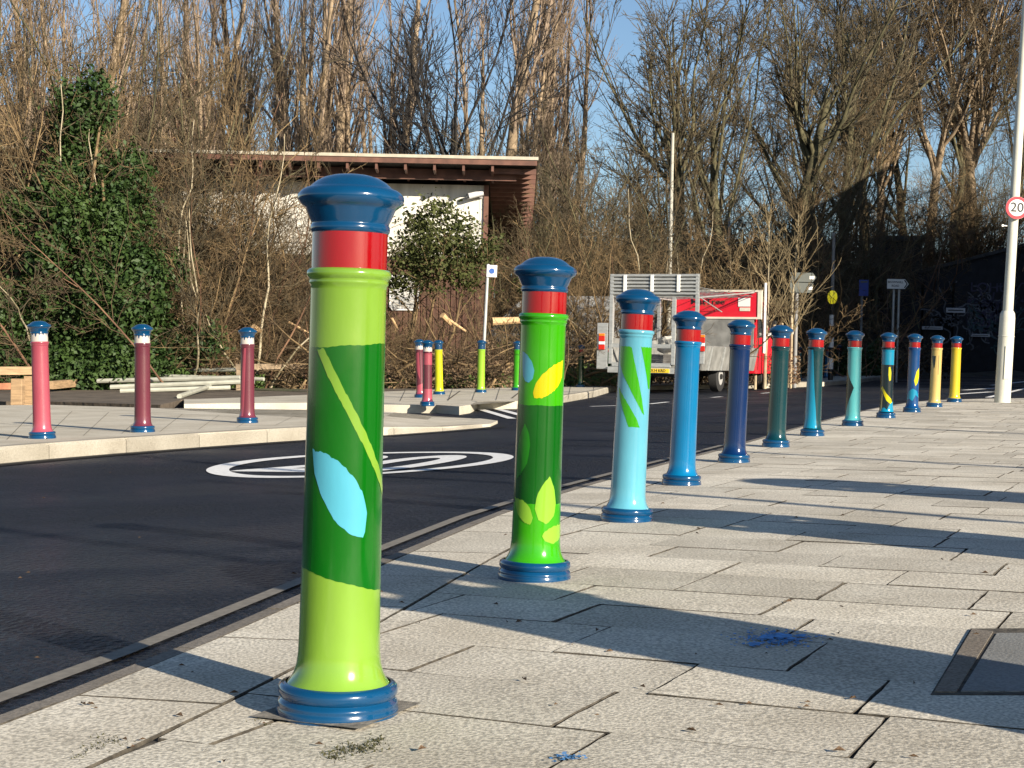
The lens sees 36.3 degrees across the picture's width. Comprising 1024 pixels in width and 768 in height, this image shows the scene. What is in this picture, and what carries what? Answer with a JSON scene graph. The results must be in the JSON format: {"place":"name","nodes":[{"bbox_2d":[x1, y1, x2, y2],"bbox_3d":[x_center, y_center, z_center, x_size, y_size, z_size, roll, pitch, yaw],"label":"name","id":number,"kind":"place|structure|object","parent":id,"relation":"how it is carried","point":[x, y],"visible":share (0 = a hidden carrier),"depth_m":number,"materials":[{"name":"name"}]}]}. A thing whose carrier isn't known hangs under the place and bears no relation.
{"place":"outdoors","nodes":[
{"label":"outdoors","id":0,"kind":"place"},
{"bbox_2d":[0,387,462,407],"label":"verge","id":1,"kind":"structure","parent":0,"point":[111,398],"depth_m":27.55,"materials":[{"name":"plant"}]},
{"bbox_2d":[0,165,96,353],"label":"ivy covered tree","id":2,"kind":"object","parent":1,"relation":"on","point":[40,194],"visible":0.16,"depth_m":34.61,"materials":[{"name":"green plant"}]},
{"bbox_2d":[0,210,98,389],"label":"ivy hedge","id":3,"kind":"object","parent":1,"relation":"on","point":[47,250],"visible":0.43,"depth_m":33.65,"materials":[{"name":"green plant"}]},
{"bbox_2d":[0,67,150,366],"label":"pale sapling","id":4,"kind":"object","parent":1,"relation":"on","point":[17,309],"visible":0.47,"depth_m":33.55,"materials":[{"name":"brown plant"}]},
{"bbox_2d":[2,97,237,346],"bbox_3d":[-8.958,-3.031,34.782,5.783,6.618,3.866,1,1,0],"label":"pale sapling","id":5,"kind":"object","parent":1,"relation":"on","point":[191,215],"visible":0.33,"depth_m":34.08,"materials":[{"name":"beige plant"}]},
{"bbox_2d":[71,129,171,291],"bbox_3d":[-8.789,-2.602,34.618,2.326,6.242,2.439,1,1,0],"label":"ivy covered tree","id":6,"kind":"object","parent":1,"relation":"on","point":[132,158],"visible":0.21,"depth_m":34.62,"materials":[{"name":"green plant"}]},
{"bbox_2d":[17,171,235,389],"bbox_3d":[-8.972,-2.001,33.931,4.807,5.314,3.134,1,1,0],"label":"ivy hedge","id":7,"kind":"object","parent":1,"relation":"on","point":[136,261],"visible":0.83,"depth_m":33.45,"materials":[{"name":"green plant"}]},
{"bbox_2d":[0,32,339,151],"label":"bare shrub","id":8,"kind":"object","parent":1,"relation":"on","point":[313,48],"visible":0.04,"depth_m":55.56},
{"bbox_2d":[0,67,348,374],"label":"bare shrub","id":9,"kind":"object","parent":1,"relation":"on","point":[219,228],"visible":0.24,"depth_m":35.34,"materials":[{"name":"plant"}]},
{"bbox_2d":[71,59,311,363],"bbox_3d":[-7.697,-3.543,36.923,6.594,7.568,7.490,2,1,43],"label":"bare shrub","id":10,"kind":"object","parent":1,"relation":"on","point":[210,220],"visible":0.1,"depth_m":36.12,"materials":[{"name":"brown plant"}]},
{"bbox_2d":[138,97,276,374],"bbox_3d":[-6.825,-3.022,34.630,3.866,6.618,5.783,1,1,-16],"label":"pale sapling","id":11,"kind":"object","parent":1,"relation":"on","point":[193,306],"visible":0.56,"depth_m":33.58,"materials":[{"name":"brown plant"}]},
{"bbox_2d":[127,210,309,387],"bbox_3d":[-6.576,-1.765,35.361,5.609,4.104,6.160,1,1,12],"label":"bare shrub","id":12,"kind":"object","parent":1,"relation":"on","point":[221,358],"visible":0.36,"depth_m":34.44,"materials":[{"name":"plant"}]},
{"bbox_2d":[147,131,352,367],"bbox_3d":[-6.283,-2.905,37.304,6.054,6.238,5.650,2,1,41],"label":"bare shrub","id":13,"kind":"object","parent":1,"relation":"on","point":[265,224],"visible":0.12,"depth_m":36.66,"materials":[{"name":"brown plant"}]},
{"bbox_2d":[147,115,408,387],"bbox_3d":[-5.387,-2.846,34.412,5.462,6.250,3.652,1,1,-26],"label":"pale sapling","id":14,"kind":"object","parent":1,"relation":"on","point":[265,306],"visible":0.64,"depth_m":34.55,"materials":[{"name":"beige plant"}]},
{"bbox_2d":[293,292,498,387],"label":"bare shrub","id":15,"kind":"object","parent":1,"relation":"on","point":[408,339],"visible":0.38,"depth_m":35.81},
{"bbox_2d":[72,363,799,388],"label":"weeds","id":16,"kind":"object","parent":1,"relation":"on","point":[570,378],"visible":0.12,"depth_m":35.47,"materials":[{"name":"brown plant"}]},
{"bbox_2d":[386,187,510,365],"bbox_3d":[-1.869,-2.167,36.351,3.064,4.928,2.787,2,1,27],"label":"evergreen bush","id":17,"kind":"object","parent":1,"relation":"on","point":[456,245],"visible":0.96,"depth_m":36.24,"materials":[{"name":"green plant"}]},
{"bbox_2d":[424,95,676,325],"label":"bare shrub","id":18,"kind":"object","parent":1,"relation":"on","point":[501,250],"visible":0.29,"depth_m":43.05,"materials":[{"name":"brown plant"}]},
{"bbox_2d":[454,85,692,314],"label":"bare shrub","id":19,"kind":"object","parent":1,"relation":"on","point":[534,216],"visible":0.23,"depth_m":44.98,"materials":[{"name":"brown plant"}]},
{"bbox_2d":[230,387,385,390],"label":"grass bank","id":20,"kind":"structure","parent":0,"point":[277,389],"depth_m":33.32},
{"bbox_2d":[197,340,800,387],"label":"dead leaves","id":21,"kind":"object","parent":20,"relation":"on","point":[705,379],"visible":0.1,"depth_m":35.32,"materials":[{"name":"brown plant"}]},
{"bbox_2d":[0,398,1023,767],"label":"footway","id":22,"kind":"structure","parent":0,"point":[914,542],"depth_m":3.75,"materials":[{"name":"concrete"}]},
{"bbox_2d":[276,173,403,726],"bbox_3d":[-0.320,0.120,2.983,0.235,1.041,0.234,2,1,-6],"label":"bollard","id":23,"kind":"object","parent":22,"relation":"on","point":[337,675],"visible":1,"depth_m":2.92,"materials":[{"name":"metal"}]},
{"bbox_2d":[498,257,576,582],"bbox_3d":[0.087,0.111,4.841,0.227,1.009,0.227,2,1,1],"label":"bollard","id":24,"kind":"object","parent":22,"relation":"on","point":[534,555],"visible":1,"depth_m":4.78,"materials":[{"name":"metal"}]},
{"bbox_2d":[600,289,660,522],"bbox_3d":[0.514,0.095,6.652,0.226,1.001,0.225,3,1,4],"label":"bollard","id":25,"kind":"object","parent":22,"relation":"on","point":[626,503],"visible":0.99,"depth_m":6.59,"materials":[{"name":"metal"}]},
{"bbox_2d":[661,310,706,485],"bbox_3d":[0.972,0.083,8.736,0.223,0.988,0.223,3,1,6],"label":"bollard","id":26,"kind":"object","parent":22,"relation":"on","point":[681,471],"visible":0.98,"depth_m":8.67,"materials":[{"name":"metal"}]},
{"bbox_2d":[717,319,755,462],"bbox_3d":[1.558,0.053,10.766,0.225,1.000,0.225,3,1,8],"label":"bollard","id":27,"kind":"object","parent":22,"relation":"on","point":[734,447],"visible":0.98,"depth_m":10.70,"materials":[{"name":"metal"}]},
{"bbox_2d":[762,325,793,447],"bbox_3d":[2.165,0.021,12.664,0.226,1.002,0.226,3,1,10],"label":"bollard","id":28,"kind":"object","parent":22,"relation":"on","point":[777,413],"visible":0.99,"depth_m":12.60,"materials":[{"name":"metal"}]},
{"bbox_2d":[800,328,827,435],"bbox_3d":[2.777,-0.014,14.321,0.225,1.000,0.225,3,1,11],"label":"bollard","id":29,"kind":"object","parent":22,"relation":"on","point":[813,406],"visible":0.98,"depth_m":14.26,"materials":[{"name":"metal"}]},
{"bbox_2d":[842,330,864,425],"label":"bollard","id":30,"kind":"object","parent":22,"relation":"on","point":[853,390],"visible":0.99,"depth_m":16.04,"materials":[{"name":"metal"}]},
{"bbox_2d":[876,332,896,417],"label":"bollard","id":31,"kind":"object","parent":22,"relation":"on","point":[887,379],"visible":1,"depth_m":17.85,"materials":[{"name":"metal"}]},
{"bbox_2d":[903,334,922,412],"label":"bollard","id":32,"kind":"object","parent":22,"relation":"on","point":[912,396],"visible":0.97,"depth_m":19.49,"materials":[{"name":"metal"}]},
{"bbox_2d":[926,335,944,406],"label":"bollard","id":33,"kind":"object","parent":22,"relation":"on","point":[935,375],"visible":1,"depth_m":21.41,"materials":[{"name":"metal"}]},
{"bbox_2d":[931,628,1023,694],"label":"inspection cover","id":34,"kind":"object","parent":22,"relation":"on","point":[992,659],"visible":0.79,"depth_m":3.41,"materials":[{"name":"metal"}]},
{"bbox_2d":[0,376,1023,714],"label":"road","id":35,"kind":"structure","parent":0,"point":[122,554],"depth_m":7.36,"materials":[{"name":"asphalt"}]},
{"bbox_2d":[0,424,482,462],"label":"kerb","id":36,"kind":"structure","parent":35,"relation":"on","point":[47,450],"depth_m":13.40,"materials":[{"name":"concrete"}]},
{"bbox_2d":[0,405,497,444],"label":"traffic island","id":37,"kind":"structure","parent":35,"relation":"on","point":[117,421],"depth_m":17.01,"materials":[{"name":"concrete"}]},
{"bbox_2d":[27,321,55,438],"bbox_3d":[-3.938,-0.031,13.034,0.224,0.994,0.224,-2,1,-17],"label":"bollard","id":38,"kind":"object","parent":37,"relation":"on","point":[41,410],"visible":0.98,"depth_m":12.97,"materials":[{"name":"metal"}]},
{"bbox_2d":[130,324,154,432],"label":"bollard","id":39,"kind":"object","parent":37,"relation":"on","point":[142,423],"visible":1,"depth_m":14.09,"materials":[{"name":"metal"}]},
{"bbox_2d":[236,327,257,422],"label":"bollard","id":40,"kind":"object","parent":37,"relation":"on","point":[247,397],"visible":0.98,"depth_m":16.09,"materials":[{"name":"metal"}]},
{"bbox_2d":[206,452,512,477],"bbox_3d":[-1.080,0.575,11.561,2.183,0.081,2.924,1,1,0],"label":"speed roundel marking","id":41,"kind":"object","parent":35,"relation":"on","point":[222,469],"visible":0.62,"depth_m":11.22,"materials":[{"name":"paint"}]},
{"bbox_2d":[0,444,723,701],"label":"channel band","id":42,"kind":"object","parent":35,"relation":"on","point":[73,670],"visible":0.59,"depth_m":4.00,"materials":[{"name":"concrete"}]},
{"bbox_2d":[487,296,661,379],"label":"parked van","id":43,"kind":"object","parent":35,"relation":"on","point":[584,313],"visible":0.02,"depth_m":41.57,"materials":[{"name":"grey metal"}]},
{"bbox_2d":[475,376,880,408],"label":"kerb","id":44,"kind":"structure","parent":35,"relation":"on","point":[584,395],"depth_m":38.16,"materials":[{"name":"concrete"}]},
{"bbox_2d":[596,274,776,391],"bbox_3d":[4.465,-1.177,37.454,2.595,2.643,6.944,2,1,24],"label":"dropside truck","id":45,"kind":"object","parent":35,"relation":"on","point":[683,292],"visible":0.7,"depth_m":35.53,"materials":[{"name":"metal"}]},
{"bbox_2d":[732,191,807,388],"bbox_3d":[6.360,-2.323,38.669,1.899,5.089,2.066,1,1,0],"label":"young street tree","id":46,"kind":"object","parent":35,"relation":"on","point":[768,254],"visible":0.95,"depth_m":38.60,"materials":[{"name":"brown plant"}]},
{"bbox_2d":[761,185,841,387],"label":"young street tree","id":47,"kind":"object","parent":35,"relation":"on","point":[800,221],"visible":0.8,"depth_m":40.51,"materials":[{"name":"brown plant"}]},
{"bbox_2d":[0,0,1023,296],"label":"sky","id":48,"kind":"structure","parent":0,"point":[622,29],"materials":[{"name":"blue"}]},
{"bbox_2d":[184,375,880,414],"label":"footway","id":49,"kind":"structure","parent":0,"point":[459,403],"depth_m":24.09,"materials":[{"name":"concrete"}]},
{"bbox_2d":[483,51,745,376],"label":"bare shrub","id":50,"kind":"object","parent":49,"relation":"on","point":[661,219],"visible":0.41,"depth_m":44.37,"materials":[{"name":"brown plant"}]},
{"bbox_2d":[491,171,745,383],"bbox_3d":[2.312,-2.574,41.163,8.040,5.694,7.839,1,1,11],"label":"bare shrub","id":51,"kind":"object","parent":49,"relation":"on","point":[600,299],"visible":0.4,"depth_m":39.82,"materials":[{"name":"plant"}]},
{"bbox_2d":[495,157,866,381],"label":"bare shrub","id":52,"kind":"object","parent":49,"relation":"on","point":[714,275],"visible":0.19,"depth_m":42.95,"materials":[{"name":"plant"}]},
{"bbox_2d":[562,126,831,330],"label":"bare shrub","id":53,"kind":"object","parent":49,"relation":"on","point":[733,240],"visible":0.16,"depth_m":47.26,"materials":[{"name":"brown plant"}]},
{"bbox_2d":[545,128,950,379],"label":"bare shrub","id":54,"kind":"object","parent":49,"relation":"on","point":[775,289],"visible":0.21,"depth_m":46.09,"materials":[{"name":"plant"}]},
{"bbox_2d":[612,110,924,355],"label":"bare shrub","id":55,"kind":"object","parent":49,"relation":"on","point":[819,312],"visible":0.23,"depth_m":48.79,"materials":[{"name":"brown plant"}]},
{"bbox_2d":[608,178,1007,381],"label":"bare shrub","id":56,"kind":"object","parent":49,"relation":"on","point":[858,299],"visible":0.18,"depth_m":53.90,"materials":[{"name":"plant"}]},
{"bbox_2d":[725,264,1023,378],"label":"embankment","id":57,"kind":"structure","parent":0,"point":[980,374],"depth_m":64.52,"materials":[{"name":"soil"}]},
{"bbox_2d":[234,0,374,151],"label":"poplar tree","id":58,"kind":"object","parent":57,"relation":"on","point":[285,120],"visible":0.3,"depth_m":69.83,"materials":[{"name":"brown plant"}]},
{"bbox_2d":[265,0,392,152],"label":"poplar tree","id":59,"kind":"object","parent":57,"relation":"on","point":[342,133],"visible":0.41,"depth_m":65.09,"materials":[{"name":"brown plant"}]},
{"bbox_2d":[349,0,440,153],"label":"poplar tree","id":60,"kind":"object","parent":57,"relation":"on","point":[388,141],"visible":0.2,"depth_m":69.23,"materials":[{"name":"brown plant"}]},
{"bbox_2d":[298,0,587,156],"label":"bare tree","id":61,"kind":"object","parent":57,"relation":"on","point":[412,75],"visible":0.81,"depth_m":59.26,"materials":[{"name":"black plant"}]},
{"bbox_2d":[445,0,582,311],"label":"poplar tree","id":62,"kind":"object","parent":57,"relation":"on","point":[513,136],"visible":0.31,"depth_m":64.47,"materials":[{"name":"brown plant"}]},
{"bbox_2d":[509,0,622,257],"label":"poplar tree","id":63,"kind":"object","parent":57,"relation":"on","point":[585,107],"visible":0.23,"depth_m":66.34,"materials":[{"name":"brown plant"}]},
{"bbox_2d":[537,0,744,273],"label":"bare tree","id":64,"kind":"object","parent":57,"relation":"on","point":[679,129],"visible":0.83,"depth_m":58.26,"materials":[{"name":"brown plant"}]},
{"bbox_2d":[501,75,814,305],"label":"bare shrub","id":65,"kind":"object","parent":57,"relation":"on","point":[618,159],"visible":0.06,"depth_m":63.36,"materials":[{"name":"brown plant"}]},
{"bbox_2d":[561,0,795,286],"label":"bare tree","id":66,"kind":"object","parent":57,"relation":"on","point":[741,27],"visible":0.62,"depth_m":62.60,"materials":[{"name":"brown plant"}]},
{"bbox_2d":[655,0,905,233],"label":"bare tree","id":67,"kind":"object","parent":57,"relation":"on","point":[790,13],"visible":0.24,"depth_m":79.40,"materials":[{"name":"brown plant"}]},
{"bbox_2d":[612,239,955,377],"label":"bank brambles","id":68,"kind":"object","parent":57,"relation":"on","point":[923,366],"visible":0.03,"depth_m":62.31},
{"bbox_2d":[595,0,988,271],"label":"bare shrub","id":69,"kind":"object","parent":57,"relation":"on","point":[873,163],"visible":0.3,"depth_m":70.05,"materials":[{"name":"plant"}]},
{"bbox_2d":[726,0,932,285],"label":"bare tree","id":70,"kind":"object","parent":57,"relation":"on","point":[797,99],"visible":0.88,"depth_m":63.54,"materials":[{"name":"brown plant"}]},
{"bbox_2d":[706,166,971,327],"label":"bare shrub","id":71,"kind":"object","parent":57,"relation":"on","point":[810,263],"visible":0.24,"depth_m":61.91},
{"bbox_2d":[722,147,965,311],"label":"bare shrub","id":72,"kind":"object","parent":57,"relation":"on","point":[920,254],"visible":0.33,"depth_m":66.83,"materials":[{"name":"plant"}]},
{"bbox_2d":[725,81,997,330],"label":"bare shrub","id":73,"kind":"object","parent":57,"relation":"on","point":[887,226],"visible":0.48,"depth_m":63.43,"materials":[{"name":"brown plant"}]},
{"bbox_2d":[745,0,979,233],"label":"bare tree","id":74,"kind":"object","parent":57,"relation":"on","point":[896,172],"visible":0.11,"depth_m":83.69,"materials":[{"name":"brown plant"}]},
{"bbox_2d":[766,153,993,266],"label":"bare shrub","id":75,"kind":"object","parent":57,"relation":"on","point":[919,189],"visible":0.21,"depth_m":77.25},
{"bbox_2d":[768,0,1012,287],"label":"bare tree","id":76,"kind":"object","parent":57,"relation":"on","point":[840,4],"visible":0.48,"depth_m":68.53,"materials":[{"name":"brown plant"}]},
{"bbox_2d":[804,0,991,228],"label":"bare tree","id":77,"kind":"object","parent":57,"relation":"on","point":[902,80],"visible":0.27,"depth_m":80.10,"materials":[{"name":"brown plant"}]},
{"bbox_2d":[847,0,1021,267],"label":"bare tree","id":78,"kind":"object","parent":57,"relation":"on","point":[943,136],"visible":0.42,"depth_m":79.57,"materials":[{"name":"brown plant"}]},
{"bbox_2d":[868,134,1023,265],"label":"bare shrub","id":79,"kind":"object","parent":57,"relation":"on","point":[974,215],"visible":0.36,"depth_m":76.33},
{"bbox_2d":[871,235,1023,372],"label":"brick abutment","id":80,"kind":"object","parent":57,"relation":"on","point":[989,271],"visible":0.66,"depth_m":74.92,"materials":[{"name":"brick"}]},
{"bbox_2d":[875,0,1021,245],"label":"bare tree","id":81,"kind":"object","parent":57,"relation":"on","point":[959,132],"visible":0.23,"depth_m":80.72,"materials":[{"name":"brown plant"}]},
{"bbox_2d":[888,0,1021,248],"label":"bare tree","id":82,"kind":"object","parent":57,"relation":"on","point":[974,130],"visible":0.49,"depth_m":79.61,"materials":[{"name":"brown plant"}]},
{"bbox_2d":[888,148,1023,271],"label":"bare shrub","id":83,"kind":"object","parent":57,"relation":"on","point":[1000,241],"visible":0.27,"depth_m":75.52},
{"bbox_2d":[906,8,1018,255],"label":"bare tree","id":84,"kind":"object","parent":57,"relation":"on","point":[956,147],"visible":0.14,"depth_m":95.12,"materials":[{"name":"brown plant"}]},
{"bbox_2d":[915,83,1023,257],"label":"bare shrub","id":85,"kind":"object","parent":57,"relation":"on","point":[982,204],"visible":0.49,"depth_m":77.15,"materials":[{"name":"brown plant"}]},
{"bbox_2d":[975,0,1023,221],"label":"bare tree","id":86,"kind":"object","parent":57,"relation":"on","point":[1006,100],"visible":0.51,"depth_m":79.10,"materials":[{"name":"brown plant"}]},
{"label":"back verge","id":87,"kind":"structure","parent":0,"visible":0},
{"bbox_2d":[20,62,131,342],"bbox_3d":[-9.780,-3.398,34.773,3.206,7.587,2.186,1,1,0],"label":"ivy covered tree","id":88,"kind":"object","parent":87,"relation":"on","point":[81,105],"visible":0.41,"depth_m":34.55,"materials":[{"name":"green plant"}]},
{"bbox_2d":[0,0,199,279],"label":"bare shrub","id":89,"kind":"object","parent":87,"relation":"on","point":[43,62],"visible":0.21,"depth_m":36.96,"materials":[{"name":"brown plant"}]},
{"bbox_2d":[0,0,309,356],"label":"bare shrub","id":90,"kind":"object","parent":87,"relation":"on","point":[54,74],"visible":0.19,"depth_m":36.63,"materials":[{"name":"plant"}]},
{"bbox_2d":[0,93,311,382],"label":"bare shrub","id":91,"kind":"object","parent":87,"relation":"on","point":[11,340],"visible":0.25,"depth_m":32.84,"materials":[{"name":"plant"}]},
{"bbox_2d":[0,0,367,375],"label":"bare shrub","id":92,"kind":"object","parent":87,"relation":"on","point":[13,127],"visible":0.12,"depth_m":35.22,"materials":[{"name":"plant"}]},
{"bbox_2d":[0,0,369,320],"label":"bare shrub","id":93,"kind":"object","parent":87,"relation":"on","point":[172,113],"visible":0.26,"depth_m":36.88,"materials":[{"name":"brown plant"}]},
{"bbox_2d":[12,17,370,365],"bbox_3d":[-7.763,-3.860,38.558,8.984,10.500,8.182,1,1,12],"label":"bare shrub","id":94,"kind":"object","parent":87,"relation":"on","point":[286,141],"visible":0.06,"depth_m":36.49,"materials":[{"name":"plant"}]},
{"bbox_2d":[5,137,403,375],"bbox_3d":[-7.551,-2.569,36.522,9.460,5.858,8.842,1,1,16],"label":"bare shrub","id":95,"kind":"object","parent":87,"relation":"on","point":[245,315],"visible":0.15,"depth_m":34.45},
{"bbox_2d":[0,165,413,388],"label":"bare shrub","id":96,"kind":"object","parent":87,"relation":"on","point":[279,332],"visible":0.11,"depth_m":35.12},
{"bbox_2d":[0,146,537,368],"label":"single storey building","id":97,"kind":"structure","parent":87,"relation":"on","point":[459,177],"depth_m":39.93,"materials":[{"name":"brown"}]},
{"bbox_2d":[257,292,574,389],"bbox_3d":[-1.883,-0.026,34.916,6.011,4.670,10.882,2,1,37],"label":"brush heap","id":98,"kind":"object","parent":87,"relation":"on","point":[411,361],"visible":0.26,"depth_m":34.45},
{"bbox_2d":[426,296,601,388],"bbox_3d":[-0.143,-0.014,35.435,5.410,4.204,9.794,1,1,-14],"label":"brush heap","id":99,"kind":"object","parent":87,"relation":"on","point":[510,365],"visible":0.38,"depth_m":34.71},
{"bbox_2d":[386,192,668,370],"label":"bare shrub","id":100,"kind":"object","parent":87,"relation":"on","point":[500,311],"visible":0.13,"depth_m":40.08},
{"bbox_2d":[386,285,780,391],"bbox_3d":[1.344,-0.059,37.672,10.882,4.671,6.011,2,1,25],"label":"brush heap","id":101,"kind":"object","parent":87,"relation":"on","point":[588,368],"visible":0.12,"depth_m":36.58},
{"bbox_2d":[994,0,1023,402],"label":"lamp column","id":102,"kind":"structure","parent":87,"relation":"on","point":[1004,366],"depth_m":23.40,"materials":[{"name":"metal"}]},
{"bbox_3d":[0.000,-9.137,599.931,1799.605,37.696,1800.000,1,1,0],"label":"ground","id":103,"kind":"structure","parent":0,"visible":0},
{"bbox_2d":[0,0,91,145],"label":"poplar tree","id":104,"kind":"object","parent":103,"relation":"on","point":[31,50],"visible":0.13,"depth_m":71.46,"materials":[{"name":"brown plant"}]},
{"bbox_2d":[16,0,167,148],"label":"poplar tree","id":105,"kind":"object","parent":103,"relation":"on","point":[132,50],"visible":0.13,"depth_m":68.24,"materials":[{"name":"brown plant"}]},
{"bbox_2d":[138,0,238,149],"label":"poplar tree","id":106,"kind":"object","parent":103,"relation":"on","point":[186,53],"visible":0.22,"depth_m":69.68,"materials":[{"name":"brown plant"}]},
{"bbox_2d":[157,0,274,149],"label":"poplar tree","id":107,"kind":"object","parent":103,"relation":"on","point":[241,46],"visible":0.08,"depth_m":80.01,"materials":[{"name":"brown plant"}]},
{"bbox_2d":[200,0,300,150],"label":"poplar tree","id":108,"kind":"object","parent":103,"relation":"on","point":[249,106],"visible":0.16,"depth_m":72.01,"materials":[{"name":"brown plant"}]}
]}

